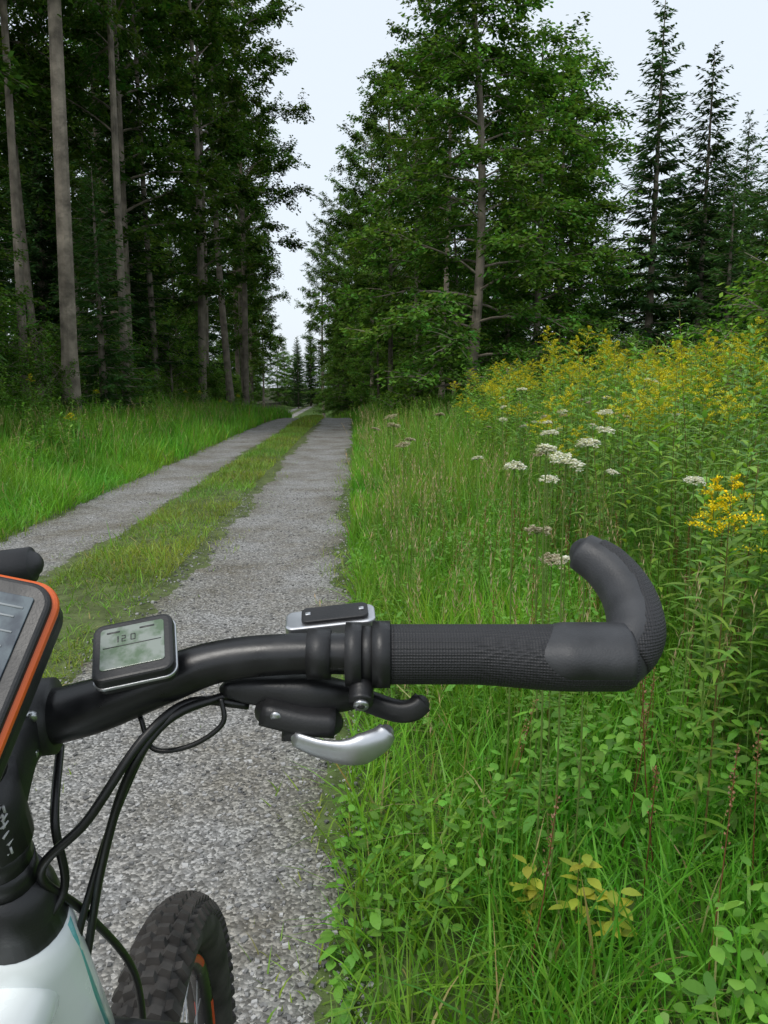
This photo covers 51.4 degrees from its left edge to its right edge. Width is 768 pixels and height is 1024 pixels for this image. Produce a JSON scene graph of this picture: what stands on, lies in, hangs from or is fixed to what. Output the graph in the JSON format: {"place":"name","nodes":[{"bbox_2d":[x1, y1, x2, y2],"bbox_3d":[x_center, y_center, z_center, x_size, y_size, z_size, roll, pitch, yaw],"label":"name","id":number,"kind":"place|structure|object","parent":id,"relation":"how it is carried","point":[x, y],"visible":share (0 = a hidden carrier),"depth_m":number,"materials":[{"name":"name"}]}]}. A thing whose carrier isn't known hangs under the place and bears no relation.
{"place":"outdoors","nodes":[
{"label":"outdoors","id":0,"kind":"place"},
{"bbox_2d":[0,547,43,580],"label":"bicycle headlight","id":1,"kind":"object","parent":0,"point":[26,563],"visible":0.96,"depth_m":0.51},
{"bbox_2d":[36,414,323,797],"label":"track centre grass","id":2,"kind":"structure","parent":0,"point":[310,420],"depth_m":6.45,"materials":[{"name":"green plant"}]},
{"bbox_2d":[0,406,373,1023],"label":"gravel track","id":3,"kind":"structure","parent":0,"point":[310,465],"depth_m":2.70,"materials":[{"name":"grey gravel"}]},
{"bbox_2d":[0,535,666,1023],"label":"bicycle","id":4,"kind":"object","parent":3,"relation":"on","point":[294,691],"visible":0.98,"depth_m":0.44,"materials":[{"name":"rubber"}]},
{"bbox_2d":[0,575,62,780],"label":"gps navigator","id":5,"kind":"object","parent":4,"relation":"attached to","point":[31,618],"visible":1,"depth_m":0.38,"materials":[{"name":"black plastic"}]},
{"bbox_2d":[92,614,177,693],"bbox_3d":[-0.134,0.077,0.432,0.047,0.037,0.037,-1,9,-8],"label":"bike computer","id":6,"kind":"object","parent":4,"relation":"attached to","point":[135,653],"visible":1,"depth_m":0.42,"materials":[{"name":"black plastic"}]},
{"bbox_2d":[0,388,767,1023],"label":"ground","id":7,"kind":"structure","parent":0,"point":[76,614],"depth_m":2.64,"materials":[{"name":"green plant"}]},
{"bbox_2d":[0,357,7,417],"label":"hazel bush","id":8,"kind":"object","parent":7,"relation":"on","point":[4,379],"visible":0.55,"depth_m":13.67,"materials":[{"name":"green plant"}]},
{"bbox_2d":[0,363,15,410],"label":"hornbeam tree","id":9,"kind":"object","parent":7,"relation":"on","point":[3,401],"visible":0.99,"depth_m":12.67,"materials":[{"name":"green plant"}]},
{"bbox_2d":[0,326,40,418],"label":"hazel bush","id":10,"kind":"object","parent":7,"relation":"on","point":[16,367],"visible":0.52,"depth_m":15.63,"materials":[{"name":"green plant"}]},
{"bbox_2d":[0,0,48,404],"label":"beech tree","id":11,"kind":"object","parent":7,"relation":"on","point":[39,25],"visible":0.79,"depth_m":18.81,"materials":[{"name":"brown plant"}]},
{"bbox_2d":[0,158,50,412],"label":"hornbeam tree","id":12,"kind":"object","parent":7,"relation":"on","point":[21,297],"visible":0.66,"depth_m":15.49,"materials":[{"name":"green plant"}]},
{"bbox_2d":[0,6,72,173],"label":"beech tree","id":13,"kind":"object","parent":7,"relation":"on","point":[33,75],"visible":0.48,"depth_m":21.27,"materials":[{"name":"green plant"}]},
{"bbox_2d":[0,0,78,394],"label":"beech tree","id":14,"kind":"object","parent":7,"relation":"on","point":[18,7],"visible":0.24,"depth_m":22.53,"materials":[{"name":"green plant"}]},
{"bbox_2d":[0,0,78,99],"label":"beech tree","id":15,"kind":"object","parent":7,"relation":"on","point":[5,68],"visible":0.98,"depth_m":16.42,"materials":[{"name":"green plant"}]},
{"bbox_2d":[0,307,93,407],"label":"hazel bush","id":16,"kind":"object","parent":7,"relation":"on","point":[38,334],"visible":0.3,"depth_m":19.40,"materials":[{"name":"green plant"}]},
{"bbox_2d":[0,357,95,416],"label":"hazel bush","id":17,"kind":"object","parent":7,"relation":"on","point":[51,366],"visible":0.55,"depth_m":17.41,"materials":[{"name":"green plant"}]},
{"bbox_2d":[8,0,140,393],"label":"beech tree","id":18,"kind":"object","parent":7,"relation":"on","point":[17,28],"visible":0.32,"depth_m":23.77,"materials":[{"name":"green plant"}]},
{"bbox_2d":[47,0,120,416],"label":"beech tree","id":19,"kind":"object","parent":7,"relation":"on","point":[68,329],"visible":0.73,"depth_m":16.79,"materials":[{"name":"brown plant"}]},
{"bbox_2d":[0,6,191,401],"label":"forest","id":20,"kind":"object","parent":7,"relation":"on","point":[37,184],"visible":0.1,"depth_m":30.99,"materials":[{"name":"green plant"}]},
{"bbox_2d":[26,0,167,403],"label":"beech tree","id":21,"kind":"object","parent":7,"relation":"on","point":[97,14],"visible":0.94,"depth_m":20.90,"materials":[{"name":"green plant"}]},
{"bbox_2d":[38,165,160,412],"bbox_3d":[-7.234,-5.401,20.449,3.092,6.550,3.340,8,12,42],"label":"spruce tree","id":22,"kind":"object","parent":7,"relation":"on","point":[100,363],"visible":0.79,"depth_m":20.30,"materials":[{"name":"green plant"}]},
{"bbox_2d":[52,338,155,410],"bbox_3d":[-7.801,-3.536,21.911,2.680,2.530,2.825,7,12,38],"label":"hazel bush","id":23,"kind":"object","parent":7,"relation":"on","point":[128,392],"visible":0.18,"depth_m":21.82,"materials":[{"name":"green plant"}]},
{"bbox_2d":[15,3,210,313],"bbox_3d":[-10.790,-16.920,30.016,8.894,26.297,7.961,-5,11,-29],"label":"beech tree","id":24,"kind":"object","parent":7,"relation":"on","point":[95,133],"visible":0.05,"depth_m":30.78,"materials":[{"name":"green plant"}]},
{"bbox_2d":[58,311,172,398],"bbox_3d":[-8.541,-4.431,24.330,3.238,3.563,3.238,6,11,32],"label":"hazel bush","id":25,"kind":"object","parent":7,"relation":"on","point":[142,375],"visible":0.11,"depth_m":24.22,"materials":[{"name":"green plant"}]},
{"bbox_2d":[14,0,234,399],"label":"beech tree","id":26,"kind":"object","parent":7,"relation":"on","point":[177,227],"visible":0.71,"depth_m":23.50,"materials":[{"name":"green plant"}]},
{"bbox_2d":[47,0,203,375],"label":"spruce tree","id":27,"kind":"object","parent":7,"relation":"on","point":[139,310],"visible":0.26,"depth_m":27.52,"materials":[{"name":"green plant"}]},
{"bbox_2d":[68,0,195,396],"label":"beech tree","id":28,"kind":"object","parent":7,"relation":"on","point":[137,108],"visible":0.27,"depth_m":27.24,"materials":[{"name":"green plant"}]},
{"bbox_2d":[0,373,266,467],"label":"forest edge herbs","id":29,"kind":"object","parent":7,"relation":"on","point":[41,402],"visible":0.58,"depth_m":14.90,"materials":[{"name":"green plant"}]},
{"bbox_2d":[115,359,165,399],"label":"hazel bush","id":30,"kind":"object","parent":7,"relation":"on","point":[157,383],"visible":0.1,"depth_m":26.98,"materials":[{"name":"green plant"}]},
{"bbox_2d":[133,324,209,402],"bbox_3d":[-7.862,-5.093,28.880,3.207,3.529,3.207,-7,11,-36],"label":"hazel bush","id":31,"kind":"object","parent":7,"relation":"on","point":[189,372],"visible":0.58,"depth_m":28.79,"materials":[{"name":"green plant"}]},
{"bbox_2d":[0,390,357,544],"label":"bank grass","id":32,"kind":"structure","parent":7,"relation":"on","point":[51,483],"depth_m":12.54,"materials":[{"name":"green plant"}]},
{"bbox_2d":[132,208,228,396],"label":"hornbeam tree","id":33,"kind":"object","parent":7,"relation":"on","point":[189,321],"visible":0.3,"depth_m":32.76,"materials":[{"name":"green plant"}]},
{"bbox_2d":[136,0,246,396],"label":"beech tree","id":34,"kind":"object","parent":7,"relation":"on","point":[214,86],"visible":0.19,"depth_m":32.19,"materials":[{"name":"green plant"}]},
{"bbox_2d":[165,347,221,397],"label":"hazel bush","id":35,"kind":"object","parent":7,"relation":"on","point":[186,383],"visible":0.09,"depth_m":33.14,"materials":[{"name":"green plant"}]},
{"bbox_2d":[149,166,244,399],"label":"spruce tree","id":36,"kind":"object","parent":7,"relation":"on","point":[214,336],"visible":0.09,"depth_m":38.98,"materials":[{"name":"green plant"}]},
{"bbox_2d":[119,0,284,402],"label":"beech tree","id":37,"kind":"object","parent":7,"relation":"on","point":[202,287],"visible":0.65,"depth_m":29.10,"materials":[{"name":"green plant"}]},
{"bbox_2d":[130,0,304,404],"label":"beech tree","id":38,"kind":"object","parent":7,"relation":"on","point":[266,16],"visible":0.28,"depth_m":35.33,"materials":[{"name":"green plant"}]},
{"bbox_2d":[213,360,240,403],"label":"hazel bush","id":39,"kind":"object","parent":7,"relation":"on","point":[224,378],"visible":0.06,"depth_m":42.61,"materials":[{"name":"green plant"}]},
{"bbox_2d":[186,99,281,393],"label":"beech tree","id":40,"kind":"object","parent":7,"relation":"on","point":[237,358],"visible":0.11,"depth_m":55.75,"materials":[{"name":"green plant"}]},
{"bbox_2d":[232,373,241,401],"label":"hazel bush","id":41,"kind":"object","parent":7,"relation":"on","point":[237,384],"visible":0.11,"depth_m":47.09,"materials":[{"name":"green plant"}]},
{"bbox_2d":[187,89,289,389],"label":"beech tree","id":42,"kind":"object","parent":7,"relation":"on","point":[257,300],"visible":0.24,"depth_m":49.39,"materials":[{"name":"green plant"}]},
{"bbox_2d":[212,220,275,360],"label":"beech tree","id":43,"kind":"object","parent":7,"relation":"on","point":[259,341],"visible":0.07,"depth_m":86.08,"materials":[{"name":"green plant"}]},
{"bbox_2d":[174,0,314,405],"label":"beech tree","id":44,"kind":"object","parent":7,"relation":"on","point":[245,277],"visible":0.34,"depth_m":40.49,"materials":[{"name":"green plant"}]},
{"bbox_2d":[236,373,255,402],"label":"hazel bush","id":45,"kind":"object","parent":7,"relation":"on","point":[241,389],"visible":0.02,"depth_m":51.41,"materials":[{"name":"green plant"}]},
{"bbox_2d":[209,207,290,402],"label":"beech tree","id":46,"kind":"object","parent":7,"relation":"on","point":[265,353],"visible":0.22,"depth_m":68.44,"materials":[{"name":"green plant"}]},
{"bbox_2d":[133,224,450,407],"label":"distant forest","id":47,"kind":"object","parent":7,"relation":"on","point":[292,396],"visible":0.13,"depth_m":156.34,"materials":[{"name":"green plant"}]},
{"bbox_2d":[294,239,335,417],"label":"beech tree","id":48,"kind":"object","parent":7,"relation":"on","point":[310,295],"visible":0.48,"depth_m":96.83,"materials":[{"name":"green plant"}]},
{"bbox_2d":[306,191,363,410],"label":"beech tree","id":49,"kind":"object","parent":7,"relation":"on","point":[325,239],"visible":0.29,"depth_m":82.49,"materials":[{"name":"green plant"}]},
{"bbox_2d":[312,285,368,416],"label":"hornbeam tree","id":50,"kind":"object","parent":7,"relation":"on","point":[339,380],"visible":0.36,"depth_m":78.11,"materials":[{"name":"green plant"}]},
{"bbox_2d":[319,185,385,407],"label":"beech tree","id":51,"kind":"object","parent":7,"relation":"on","point":[347,206],"visible":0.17,"depth_m":69.71,"materials":[{"name":"green plant"}]},
{"bbox_2d":[320,124,422,401],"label":"beech tree","id":52,"kind":"object","parent":7,"relation":"on","point":[353,151],"visible":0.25,"depth_m":58.94,"materials":[{"name":"green plant"}]},
{"bbox_2d":[339,291,409,410],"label":"hornbeam tree","id":53,"kind":"object","parent":7,"relation":"on","point":[378,349],"visible":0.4,"depth_m":54.78,"materials":[{"name":"green plant"}]},
{"bbox_2d":[0,381,767,833],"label":"seedhead grass","id":54,"kind":"structure","parent":7,"relation":"on","point":[410,533],"depth_m":4.82,"materials":[{"name":"green plant"}]},
{"bbox_2d":[326,50,452,393],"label":"beech tree","id":55,"kind":"object","parent":7,"relation":"on","point":[374,116],"visible":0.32,"depth_m":44.38,"materials":[{"name":"green plant"}]},
{"bbox_2d":[346,29,477,389],"bbox_3d":[1.786,-14.239,40.365,6.121,18.595,6.696,-9,13,-44],"label":"beech tree","id":56,"kind":"object","parent":7,"relation":"on","point":[368,127],"visible":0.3,"depth_m":39.67,"materials":[{"name":"green plant"}]},
{"bbox_2d":[372,360,456,410],"bbox_3d":[1.064,-3.838,26.415,2.639,2.492,2.782,5,10,28],"label":"hazel bush","id":57,"kind":"object","parent":7,"relation":"on","point":[402,379],"visible":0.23,"depth_m":26.38,"materials":[{"name":"green plant"}]},
{"bbox_2d":[383,350,447,402],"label":"hazel bush","id":58,"kind":"object","parent":7,"relation":"on","point":[416,361],"visible":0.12,"depth_m":32.27,"materials":[{"name":"green plant"}]},
{"bbox_2d":[372,0,521,398],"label":"beech tree","id":59,"kind":"object","parent":7,"relation":"on","point":[397,29],"visible":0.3,"depth_m":34.43,"materials":[{"name":"green plant"}]},
{"bbox_2d":[305,0,638,417],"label":"hornbeam tree","id":60,"kind":"object","parent":7,"relation":"on","point":[448,335],"visible":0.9,"depth_m":20.17,"materials":[{"name":"green plant"}]},
{"bbox_2d":[454,360,539,415],"bbox_3d":[2.442,-2.474,18.010,1.980,1.869,2.086,-3,10,-20],"label":"hazel bush","id":61,"kind":"object","parent":7,"relation":"on","point":[490,376],"visible":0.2,"depth_m":17.66,"materials":[{"name":"green plant"}]},
{"bbox_2d":[458,117,544,386],"bbox_3d":[4.844,-9.814,31.914,4.547,11.700,4.184,3,10,15],"label":"spruce tree","id":62,"kind":"object","parent":7,"relation":"on","point":[507,335],"visible":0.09,"depth_m":31.92,"materials":[{"name":"green plant"}]},
{"bbox_2d":[420,11,652,394],"bbox_3d":[4.590,-8.109,23.629,6.484,11.634,6.871,8,12,40],"label":"hornbeam tree","id":63,"kind":"object","parent":7,"relation":"on","point":[572,75],"visible":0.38,"depth_m":23.07,"materials":[{"name":"green plant"}]},
{"bbox_2d":[309,109,767,416],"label":"forest","id":64,"kind":"object","parent":7,"relation":"on","point":[461,282],"visible":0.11,"depth_m":43.92,"materials":[{"name":"green plant"}]},
{"bbox_2d":[314,464,767,1023],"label":"broadleaf weeds","id":65,"kind":"object","parent":7,"relation":"on","point":[738,988],"visible":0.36,"depth_m":2.05,"materials":[{"name":"green plant"}]},
{"bbox_2d":[446,41,659,388],"bbox_3d":[6.404,-9.223,27.783,7.132,12.798,7.558,-7,11,-36],"label":"hornbeam tree","id":66,"kind":"object","parent":7,"relation":"on","point":[600,70],"visible":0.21,"depth_m":26.80,"materials":[{"name":"green plant"}]},
{"bbox_2d":[506,339,606,400],"bbox_3d":[4.019,-2.920,18.973,2.608,2.336,2.474,-3,10,-19],"label":"hazel bush","id":67,"kind":"object","parent":7,"relation":"on","point":[534,355],"visible":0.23,"depth_m":18.47,"materials":[{"name":"green plant"}]},
{"bbox_2d":[364,310,767,881],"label":"goldenrod patch","id":68,"kind":"object","parent":7,"relation":"on","point":[637,388],"visible":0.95,"depth_m":4.15,"materials":[{"name":"green plant"}]},
{"bbox_2d":[365,378,766,925],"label":"wild carrot","id":69,"kind":"object","parent":7,"relation":"on","point":[548,449],"visible":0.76,"depth_m":2.30,"materials":[{"name":"green plant"}]},
{"bbox_2d":[530,64,623,380],"bbox_3d":[6.827,-9.682,28.893,3.884,12.166,3.769,5,11,29],"label":"spruce tree","id":70,"kind":"object","parent":7,"relation":"on","point":[566,287],"visible":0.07,"depth_m":28.64,"materials":[{"name":"green plant"}]},
{"bbox_2d":[582,329,685,401],"bbox_3d":[6.076,-3.060,19.447,2.956,2.647,2.804,-2,9,-12],"label":"hazel bush","id":71,"kind":"object","parent":7,"relation":"on","point":[622,343],"visible":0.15,"depth_m":18.88,"materials":[{"name":"green plant"}]},
{"bbox_2d":[579,0,711,395],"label":"spruce tree","id":72,"kind":"object","parent":7,"relation":"on","point":[648,306],"visible":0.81,"depth_m":23.57,"materials":[{"name":"green plant"}]},
{"bbox_2d":[620,318,754,402],"bbox_3d":[6.653,-2.799,17.336,3.129,2.803,2.969,6,11,32],"label":"hazel bush","id":73,"kind":"object","parent":7,"relation":"on","point":[718,329],"visible":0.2,"depth_m":17.07,"materials":[{"name":"green plant"}]},
{"bbox_2d":[642,41,754,371],"bbox_3d":[9.815,-8.471,24.623,3.905,10.920,4.244,-1,9,-4],"label":"spruce tree","id":74,"kind":"object","parent":7,"relation":"on","point":[714,193],"visible":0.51,"depth_m":24.08,"materials":[{"name":"green plant"}]},
{"bbox_2d":[660,236,767,452],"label":"hazel bush","id":75,"kind":"object","parent":7,"relation":"on","point":[755,307],"visible":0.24,"depth_m":8.84,"materials":[{"name":"green plant"}]},
{"bbox_2d":[683,179,765,402],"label":"spruce tree","id":76,"kind":"object","parent":7,"relation":"on","point":[730,259],"visible":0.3,"depth_m":20.64,"materials":[{"name":"green plant"}]},
{"bbox_2d":[715,251,767,412],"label":"hazel bush","id":77,"kind":"object","parent":7,"relation":"on","point":[746,303],"visible":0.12,"depth_m":12.53,"materials":[{"name":"green plant"}]},
{"bbox_2d":[716,267,767,428],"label":"hazel bush","id":78,"kind":"object","parent":7,"relation":"on","point":[751,279],"visible":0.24,"depth_m":9.97,"materials":[{"name":"green plant"}]},
{"bbox_2d":[718,121,767,371],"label":"spruce tree","id":79,"kind":"object","parent":7,"relation":"on","point":[761,214],"visible":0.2,"depth_m":23.54,"materials":[{"name":"green plant"}]},
{"bbox_2d":[0,0,767,387],"label":"sky","id":80,"kind":"structure","parent":0,"point":[334,42],"materials":[{"name":"white"}]},
{"bbox_2d":[180,386,767,1023],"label":"verge grass","id":81,"kind":"structure","parent":0,"point":[552,994],"depth_m":2.26,"materials":[{"name":"green plant"}]}
]}

